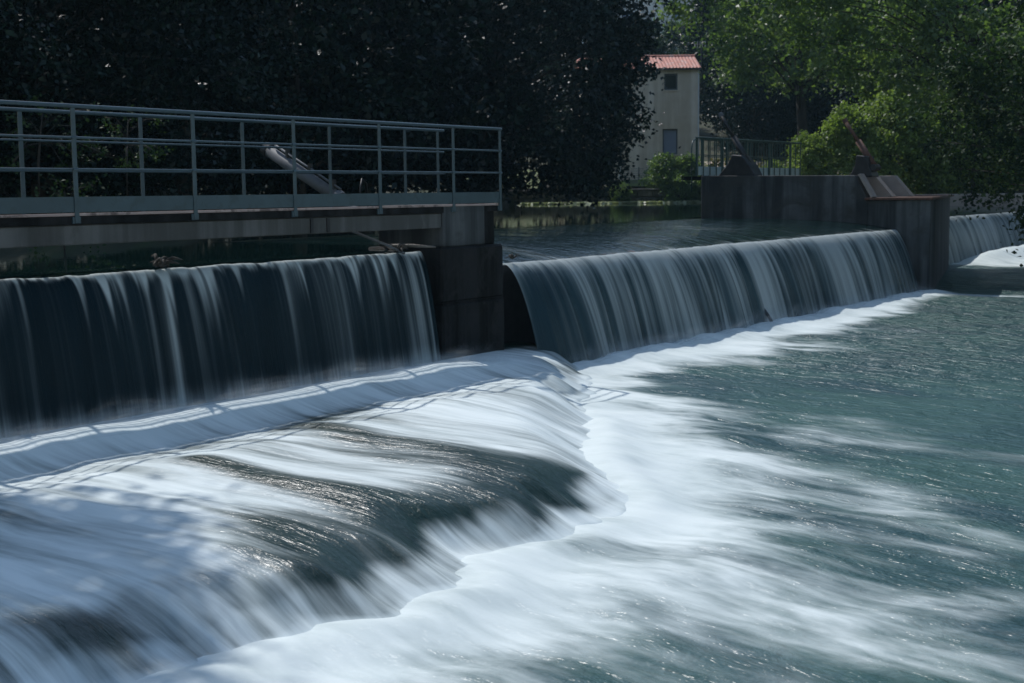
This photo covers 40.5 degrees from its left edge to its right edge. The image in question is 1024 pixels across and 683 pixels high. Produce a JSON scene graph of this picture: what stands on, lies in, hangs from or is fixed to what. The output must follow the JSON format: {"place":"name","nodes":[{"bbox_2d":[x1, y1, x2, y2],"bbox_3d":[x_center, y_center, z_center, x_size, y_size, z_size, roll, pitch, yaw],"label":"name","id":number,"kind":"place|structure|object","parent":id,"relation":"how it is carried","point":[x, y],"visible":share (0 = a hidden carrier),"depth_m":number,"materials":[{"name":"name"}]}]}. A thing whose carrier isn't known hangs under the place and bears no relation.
{"place":"outdoors","nodes":[
{"label":"outdoors","id":0,"kind":"place"},
{"bbox_2d":[0,342,628,682],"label":"cascading water","id":1,"kind":"structure","parent":0,"point":[134,548],"depth_m":10.49,"materials":[{"name":"white liquid"}]},
{"bbox_2d":[0,203,891,278],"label":"reservoir water","id":2,"kind":"structure","parent":0,"point":[540,232],"depth_m":25.06,"materials":[{"name":"grey liquid"}]},
{"bbox_2d":[389,244,435,247],"bbox_3d":[-1.413,-1.327,19.206,0.901,0.052,0.049,4,8,36],"label":"stick","id":3,"kind":"object","parent":2,"relation":"on","point":[416,246],"visible":0.7,"depth_m":19.12,"materials":[{"name":"brown wood"}]},
{"bbox_2d":[505,254,519,258],"bbox_3d":[0.009,-1.290,20.956,0.229,0.081,0.126,3,7,34],"label":"driftwood","id":4,"kind":"object","parent":2,"relation":"on","point":[511,256],"visible":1,"depth_m":20.95,"materials":[{"name":"wood"}]},
{"bbox_2d":[519,200,700,204],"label":"floating weed","id":5,"kind":"object","parent":2,"relation":"on","point":[614,202],"visible":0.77,"depth_m":84.60,"materials":[{"name":"green plant"}]},
{"bbox_2d":[0,66,1023,275],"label":"ground","id":6,"kind":"structure","parent":0,"point":[705,132],"depth_m":102.30,"materials":[{"name":"green plant"}]},
{"bbox_2d":[0,0,81,196],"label":"broadleaf tree","id":7,"kind":"object","parent":6,"relation":"on","point":[2,89],"visible":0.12,"depth_m":31.30,"materials":[{"name":"green plant"}]},
{"bbox_2d":[0,0,112,197],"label":"broadleaf tree","id":8,"kind":"object","parent":6,"relation":"on","point":[16,24],"visible":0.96,"depth_m":25.83,"materials":[{"name":"green plant"}]},
{"bbox_2d":[0,94,112,196],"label":"bush","id":9,"kind":"object","parent":6,"relation":"on","point":[16,147],"visible":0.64,"depth_m":22.28,"materials":[{"name":"green plant"}]},
{"bbox_2d":[27,173,120,249],"bbox_3d":[-6.586,-1.692,20.885,1.878,1.708,1.662,-1,6,0],"label":"bush","id":10,"kind":"object","parent":6,"relation":"on","point":[61,194],"visible":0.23,"depth_m":20.77,"materials":[{"name":"green plant"}]},
{"bbox_2d":[76,105,174,195],"bbox_3d":[-5.967,-2.881,21.477,1.511,1.552,1.707,-3,7,-24],"label":"bush","id":11,"kind":"object","parent":6,"relation":"on","point":[127,164],"visible":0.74,"depth_m":21.34,"materials":[{"name":"green plant"}]},
{"bbox_2d":[0,0,251,213],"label":"broadleaf tree","id":12,"kind":"object","parent":6,"relation":"on","point":[154,19],"visible":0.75,"depth_m":30.14,"materials":[{"name":"green plant"}]},
{"bbox_2d":[0,0,287,211],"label":"broadleaf tree","id":13,"kind":"object","parent":6,"relation":"on","point":[199,182],"visible":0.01,"depth_m":41.74,"materials":[{"name":"green plant"}]},
{"bbox_2d":[2,0,369,212],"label":"broadleaf tree","id":14,"kind":"object","parent":6,"relation":"on","point":[232,84],"visible":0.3,"depth_m":35.07,"materials":[{"name":"green plant"}]},
{"bbox_2d":[182,2,438,194],"bbox_3d":[-8.560,-12.651,53.309,12.484,16.012,11.612,-6,8,-39],"label":"broadleaf tree","id":15,"kind":"object","parent":6,"relation":"on","point":[345,190],"visible":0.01,"depth_m":51.95,"materials":[{"name":"green plant"}]},
{"bbox_2d":[157,0,489,208],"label":"broadleaf tree","id":16,"kind":"object","parent":6,"relation":"on","point":[338,99],"visible":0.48,"depth_m":41.80,"materials":[{"name":"green plant"}]},
{"bbox_2d":[265,86,470,193],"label":"broadleaf tree","id":17,"kind":"object","parent":6,"relation":"on","point":[422,183],"depth_m":70.75,"materials":[{"name":"green plant"}]},
{"bbox_2d":[255,0,522,206],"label":"broadleaf tree","id":18,"kind":"object","parent":6,"relation":"on","point":[422,87],"visible":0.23,"depth_m":49.47,"materials":[{"name":"green plant"}]},
{"bbox_2d":[371,0,491,192],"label":"broadleaf tree","id":19,"kind":"object","parent":6,"relation":"on","point":[464,72],"depth_m":59.03,"materials":[{"name":"green plant"}]},
{"bbox_2d":[368,204,503,359],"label":"concrete pier","id":20,"kind":"structure","parent":6,"relation":"on","point":[464,260],"depth_m":19.54,"materials":[{"name":"grey concrete"}]},
{"bbox_2d":[0,100,501,247],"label":"footbridge","id":21,"kind":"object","parent":20,"relation":"on","point":[23,229],"visible":0.98,"depth_m":15.73,"materials":[{"name":"metal"}]},
{"bbox_2d":[260,142,360,233],"bbox_3d":[-2.746,-2.189,19.643,2.097,1.312,0.440,3,7,34],"label":"gate cylinder","id":22,"kind":"object","parent":21,"relation":"attached to","point":[313,181],"visible":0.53,"depth_m":19.70,"materials":[{"name":"metal"}]},
{"bbox_2d":[359,178,367,206],"bbox_3d":[-2.116,-2.103,19.797,0.032,0.454,0.212,3,7,34],"label":"hose","id":23,"kind":"object","parent":21,"relation":"attached to","point":[365,182],"visible":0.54,"depth_m":19.74,"materials":[{"name":"rubber"}]},
{"bbox_2d":[352,232,404,253],"bbox_3d":[-2.022,-1.412,18.284,1.488,0.592,0.040,-6,8,-40],"label":"steel rod","id":24,"kind":"object","parent":21,"relation":"attached to","point":[377,241],"visible":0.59,"depth_m":18.49,"materials":[{"name":"grey metal"}]},
{"bbox_3d":[-5.872,0.823,12.961,0.560,2.628,15.720,3,7,34],"label":"weir gate","id":25,"kind":"object","parent":20,"relation":"attached to","visible":0},
{"bbox_2d":[150,253,181,267],"bbox_3d":[-3.864,-0.891,15.279,0.501,0.154,0.284,5,8,43],"label":"driftwood","id":26,"kind":"object","parent":25,"relation":"on","point":[163,261],"visible":1,"depth_m":15.23,"materials":[{"name":"wood"}]},
{"bbox_2d":[0,251,440,438],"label":"waterfall","id":27,"kind":"structure","parent":25,"relation":"on","point":[86,349],"depth_m":15.42,"materials":[{"name":"liquid"}]},
{"bbox_2d":[392,243,407,252],"bbox_3d":[-1.505,-1.268,18.745,0.174,0.127,0.357,3,7,34],"label":"driftwood","id":28,"kind":"object","parent":25,"relation":"on","point":[401,247],"visible":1,"depth_m":18.73,"materials":[{"name":"wood"}]},
{"bbox_2d":[414,4,575,198],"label":"broadleaf tree","id":29,"kind":"object","parent":6,"relation":"on","point":[484,73],"visible":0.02,"depth_m":78.05,"materials":[{"name":"green plant"}]},
{"bbox_2d":[461,25,575,138],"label":"broadleaf tree","id":30,"kind":"object","parent":6,"relation":"on","point":[558,65],"visible":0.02,"depth_m":111.49,"materials":[{"name":"green plant"}]},
{"bbox_2d":[413,0,680,208],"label":"broadleaf tree","id":31,"kind":"object","parent":6,"relation":"on","point":[573,167],"visible":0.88,"depth_m":56.20,"materials":[{"name":"green plant"}]},
{"bbox_2d":[518,3,606,132],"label":"broadleaf tree","id":32,"kind":"object","parent":6,"relation":"on","point":[551,68],"visible":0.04,"depth_m":111.30,"materials":[{"name":"green plant"}]},
{"bbox_2d":[495,188,699,204],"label":"stone wall","id":33,"kind":"structure","parent":6,"relation":"on","point":[649,194],"depth_m":85.80,"materials":[{"name":"stone"}]},
{"bbox_2d":[607,182,635,201],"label":"bush","id":34,"kind":"object","parent":33,"relation":"on","point":[625,196],"visible":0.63,"depth_m":85.13,"materials":[{"name":"green plant"}]},
{"bbox_2d":[582,0,692,54],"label":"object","id":35,"kind":"structure","parent":6,"relation":"on","point":[650,7],"depth_m":181.43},
{"bbox_2d":[575,55,700,180],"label":"house","id":36,"kind":"structure","parent":6,"relation":"on","point":[676,100],"depth_m":90.99,"materials":[{"name":"beige paint"}]},
{"bbox_2d":[663,129,676,153],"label":"window","id":37,"kind":"structure","parent":36,"relation":"in","point":[669,135],"depth_m":91.27,"materials":[{"name":"grey"}]},
{"bbox_2d":[664,74,677,89],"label":"window","id":38,"kind":"structure","parent":36,"relation":"in","point":[671,80],"depth_m":90.85,"materials":[{"name":"grey glass"}]},
{"bbox_2d":[694,41,705,77],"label":"tv antenna","id":39,"kind":"object","parent":36,"relation":"attached to","point":[697,43],"visible":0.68,"depth_m":91.46,"materials":[{"name":"metal"}]},
{"bbox_2d":[635,152,687,189],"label":"bush","id":40,"kind":"object","parent":6,"relation":"on","point":[660,163],"visible":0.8,"depth_m":85.87,"materials":[{"name":"green plant"}]},
{"bbox_2d":[633,19,699,100],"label":"broadleaf tree","id":41,"kind":"object","parent":6,"relation":"on","point":[659,52],"visible":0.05,"depth_m":115.31,"materials":[{"name":"green plant"}]},
{"bbox_2d":[661,21,684,54],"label":"broadleaf tree","id":42,"kind":"object","parent":6,"relation":"on","point":[665,30],"visible":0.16,"depth_m":169.49,"materials":[{"name":"green plant"}]},
{"bbox_2d":[658,169,700,202],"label":"bush","id":43,"kind":"object","parent":6,"relation":"on","point":[677,177],"visible":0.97,"depth_m":85.00,"materials":[{"name":"green plant"}]},
{"bbox_2d":[666,151,707,194],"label":"bush","id":44,"kind":"object","parent":6,"relation":"on","point":[686,158],"visible":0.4,"depth_m":86.01,"materials":[{"name":"green plant"}]},
{"bbox_2d":[687,175,700,200],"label":"bush","id":45,"kind":"object","parent":6,"relation":"on","point":[697,184],"visible":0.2,"depth_m":85.16,"materials":[{"name":"green plant"}]},
{"bbox_2d":[674,21,716,106],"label":"broadleaf tree","id":46,"kind":"object","parent":6,"relation":"on","point":[682,50],"visible":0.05,"depth_m":130.29,"materials":[{"name":"green plant"}]},
{"bbox_2d":[657,0,782,138],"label":"broadleaf tree","id":47,"kind":"object","parent":6,"relation":"on","point":[710,90],"visible":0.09,"depth_m":108.08,"materials":[{"name":"green plant"}]},
{"bbox_2d":[699,2,804,130],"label":"broadleaf tree","id":48,"kind":"object","parent":6,"relation":"on","point":[712,77],"depth_m":112.62,"materials":[{"name":"green plant"}]},
{"bbox_2d":[699,25,814,157],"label":"broadleaf tree","id":49,"kind":"object","parent":6,"relation":"on","point":[738,114],"visible":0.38,"depth_m":98.95,"materials":[{"name":"green plant"}]},
{"bbox_2d":[713,3,833,153],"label":"broadleaf tree","id":50,"kind":"object","parent":6,"relation":"on","point":[816,122],"visible":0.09,"depth_m":99.84,"materials":[{"name":"green plant"}]},
{"bbox_2d":[762,159,787,167],"bbox_3d":[11.229,-6.520,59.653,2.322,2.745,2.330,0,6,3],"label":"shrub","id":51,"kind":"object","parent":6,"relation":"on","point":[773,164],"visible":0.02,"depth_m":59.32,"materials":[{"name":"green plant"}]},
{"bbox_2d":[651,0,913,136],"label":"broadleaf tree","id":52,"kind":"object","parent":6,"relation":"on","point":[744,69],"visible":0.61,"depth_m":71.72,"materials":[{"name":"green plant"}]},
{"bbox_2d":[781,130,838,174],"bbox_3d":[12.804,-7.467,60.054,2.913,3.431,2.902,-1,6,0],"label":"shrub","id":53,"kind":"object","parent":6,"relation":"on","point":[804,139],"visible":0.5,"depth_m":59.53,"materials":[{"name":"green plant"}]},
{"bbox_2d":[711,158,934,193],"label":"dry grass","id":54,"kind":"structure","parent":6,"relation":"on","point":[712,163],"depth_m":94.50,"materials":[{"name":"green plant"}]},
{"bbox_2d":[701,174,953,289],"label":"concrete pier","id":55,"kind":"structure","parent":6,"relation":"on","point":[920,224],"depth_m":36.76,"materials":[{"name":"concrete"}]},
{"bbox_2d":[502,265,535,343],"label":"weir gate","id":56,"kind":"structure","parent":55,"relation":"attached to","point":[517,325],"depth_m":21.25,"materials":[{"name":"metal"}]},
{"bbox_2d":[503,230,917,362],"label":"waterfall","id":57,"kind":"structure","parent":56,"relation":"on","point":[589,307],"depth_m":25.10,"materials":[{"name":"liquid"}]},
{"bbox_2d":[717,112,761,175],"bbox_3d":[6.220,-5.452,38.186,1.231,1.774,0.560,3,7,34],"label":"gate ram","id":58,"kind":"object","parent":55,"relation":"on","point":[743,163],"visible":0.98,"depth_m":38.04,"materials":[{"name":"metal"}]},
{"bbox_2d":[683,136,801,191],"bbox_3d":[6.925,-5.340,41.999,0.890,1.558,8.250,3,7,34],"label":"catwalk","id":59,"kind":"object","parent":55,"relation":"on","point":[702,170],"visible":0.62,"depth_m":42.00,"materials":[{"name":"metal"}]},
{"bbox_2d":[842,118,880,176],"bbox_3d":[9.216,-5.142,36.739,1.019,1.577,0.560,3,7,34],"label":"gate ram","id":60,"kind":"object","parent":55,"relation":"on","point":[866,164],"visible":0.97,"depth_m":36.54,"materials":[{"name":"metal"}]},
{"bbox_3d":[18.049,-3.720,53.647,0.560,2.378,17.760,3,7,34],"label":"weir gate","id":61,"kind":"object","parent":55,"relation":"attached to","visible":0},
{"bbox_2d":[949,212,1023,263],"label":"waterfall","id":62,"kind":"structure","parent":61,"relation":"on","point":[974,236],"depth_m":50.85,"materials":[{"name":"liquid"}]},
{"bbox_2d":[793,8,897,147],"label":"broadleaf tree","id":63,"kind":"object","parent":6,"relation":"on","point":[819,102],"visible":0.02,"depth_m":97.75,"materials":[{"name":"green plant"}]},
{"bbox_2d":[803,100,891,175],"bbox_3d":[14.513,-8.022,60.092,4.063,4.804,4.078,1,6,15],"label":"shrub","id":64,"kind":"object","parent":6,"relation":"on","point":[837,130],"visible":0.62,"depth_m":59.32,"materials":[{"name":"green plant"}]},
{"bbox_2d":[717,0,1023,140],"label":"broadleaf tree","id":65,"kind":"object","parent":6,"relation":"on","point":[946,12],"visible":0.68,"depth_m":44.95,"materials":[{"name":"green plant"}]},
{"bbox_2d":[815,0,935,176],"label":"broadleaf tree","id":66,"kind":"object","parent":6,"relation":"on","point":[845,99],"depth_m":82.30,"materials":[{"name":"green plant"}]},
{"bbox_2d":[837,89,937,193],"bbox_3d":[16.518,-8.400,60.474,4.661,5.490,4.643,3,7,31],"label":"shrub","id":67,"kind":"object","parent":6,"relation":"on","point":[888,119],"visible":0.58,"depth_m":59.44,"materials":[{"name":"green plant"}]},
{"bbox_2d":[814,0,970,163],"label":"broadleaf tree","id":68,"kind":"object","parent":6,"relation":"on","point":[861,93],"visible":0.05,"depth_m":75.77,"materials":[{"name":"green plant"}]},
{"bbox_2d":[898,109,981,193],"bbox_3d":[18.205,-8.041,60.123,3.884,4.575,3.869,-6,8,-43],"label":"shrub","id":69,"kind":"object","parent":6,"relation":"on","point":[939,185],"visible":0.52,"depth_m":59.40,"materials":[{"name":"green plant"}]},
{"bbox_2d":[896,1,986,181],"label":"broadleaf tree","id":70,"kind":"object","parent":6,"relation":"on","point":[946,37],"visible":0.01,"depth_m":73.97,"materials":[{"name":"green plant"}]},
{"bbox_2d":[905,29,1023,266],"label":"broadleaf tree","id":71,"kind":"object","parent":6,"relation":"on","point":[967,64],"visible":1,"depth_m":36.29,"materials":[{"name":"green plant"}]},
{"bbox_2d":[914,193,1023,215],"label":"wall","id":72,"kind":"structure","parent":6,"relation":"on","point":[958,202],"depth_m":58.13,"materials":[{"name":"stone"}]},
{"bbox_2d":[920,70,1021,193],"bbox_3d":[20.174,-8.884,60.629,5.610,6.634,5.632,-4,7,-28],"label":"shrub","id":73,"kind":"object","parent":6,"relation":"on","point":[971,179],"visible":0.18,"depth_m":60.07,"materials":[{"name":"green plant"}]},
{"bbox_2d":[966,0,1023,171],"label":"broadleaf tree","id":74,"kind":"object","parent":6,"relation":"on","point":[997,3],"visible":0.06,"depth_m":61.51,"materials":[{"name":"green plant"}]},
{"bbox_2d":[969,112,1023,193],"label":"shrub","id":75,"kind":"object","parent":6,"relation":"on","point":[1012,179],"visible":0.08,"depth_m":59.98,"materials":[{"name":"green plant"}]},
{"bbox_2d":[987,0,1023,57],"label":"broadleaf tree","id":76,"kind":"object","parent":6,"relation":"on","point":[1019,11],"visible":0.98,"depth_m":38.70,"materials":[{"name":"green plant"}]},
{"bbox_2d":[130,244,1023,682],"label":"pool water","id":77,"kind":"structure","parent":0,"point":[828,496],"depth_m":10.60,"materials":[{"name":"liquid"}]},
{"bbox_2d":[765,309,772,321],"bbox_3d":[5.009,-0.479,27.061,0.068,0.545,0.679,-3,7,-23],"label":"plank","id":78,"kind":"object","parent":77,"relation":"in","point":[768,316],"visible":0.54,"depth_m":27.06,"materials":[{"name":"wood"}]},
{"bbox_2d":[463,170,849,189],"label":"grass bank","id":79,"kind":"structure","parent":0,"point":[632,183],"depth_m":90.04,"materials":[{"name":"green plant"}]},
{"bbox_2d":[618,167,643,182],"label":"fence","id":80,"kind":"object","parent":79,"relation":"on","point":[638,177],"visible":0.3,"depth_m":89.33,"materials":[{"name":"metal"}]},
{"bbox_2d":[704,162,821,166],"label":"path","id":81,"kind":"structure","parent":0,"point":[725,165],"depth_m":96.74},
{"bbox_2d":[950,206,1019,215],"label":"reservoir water","id":82,"kind":"structure","parent":0,"point":[964,211],"depth_m":54.31,"materials":[{"name":"grey liquid"}]}
]}

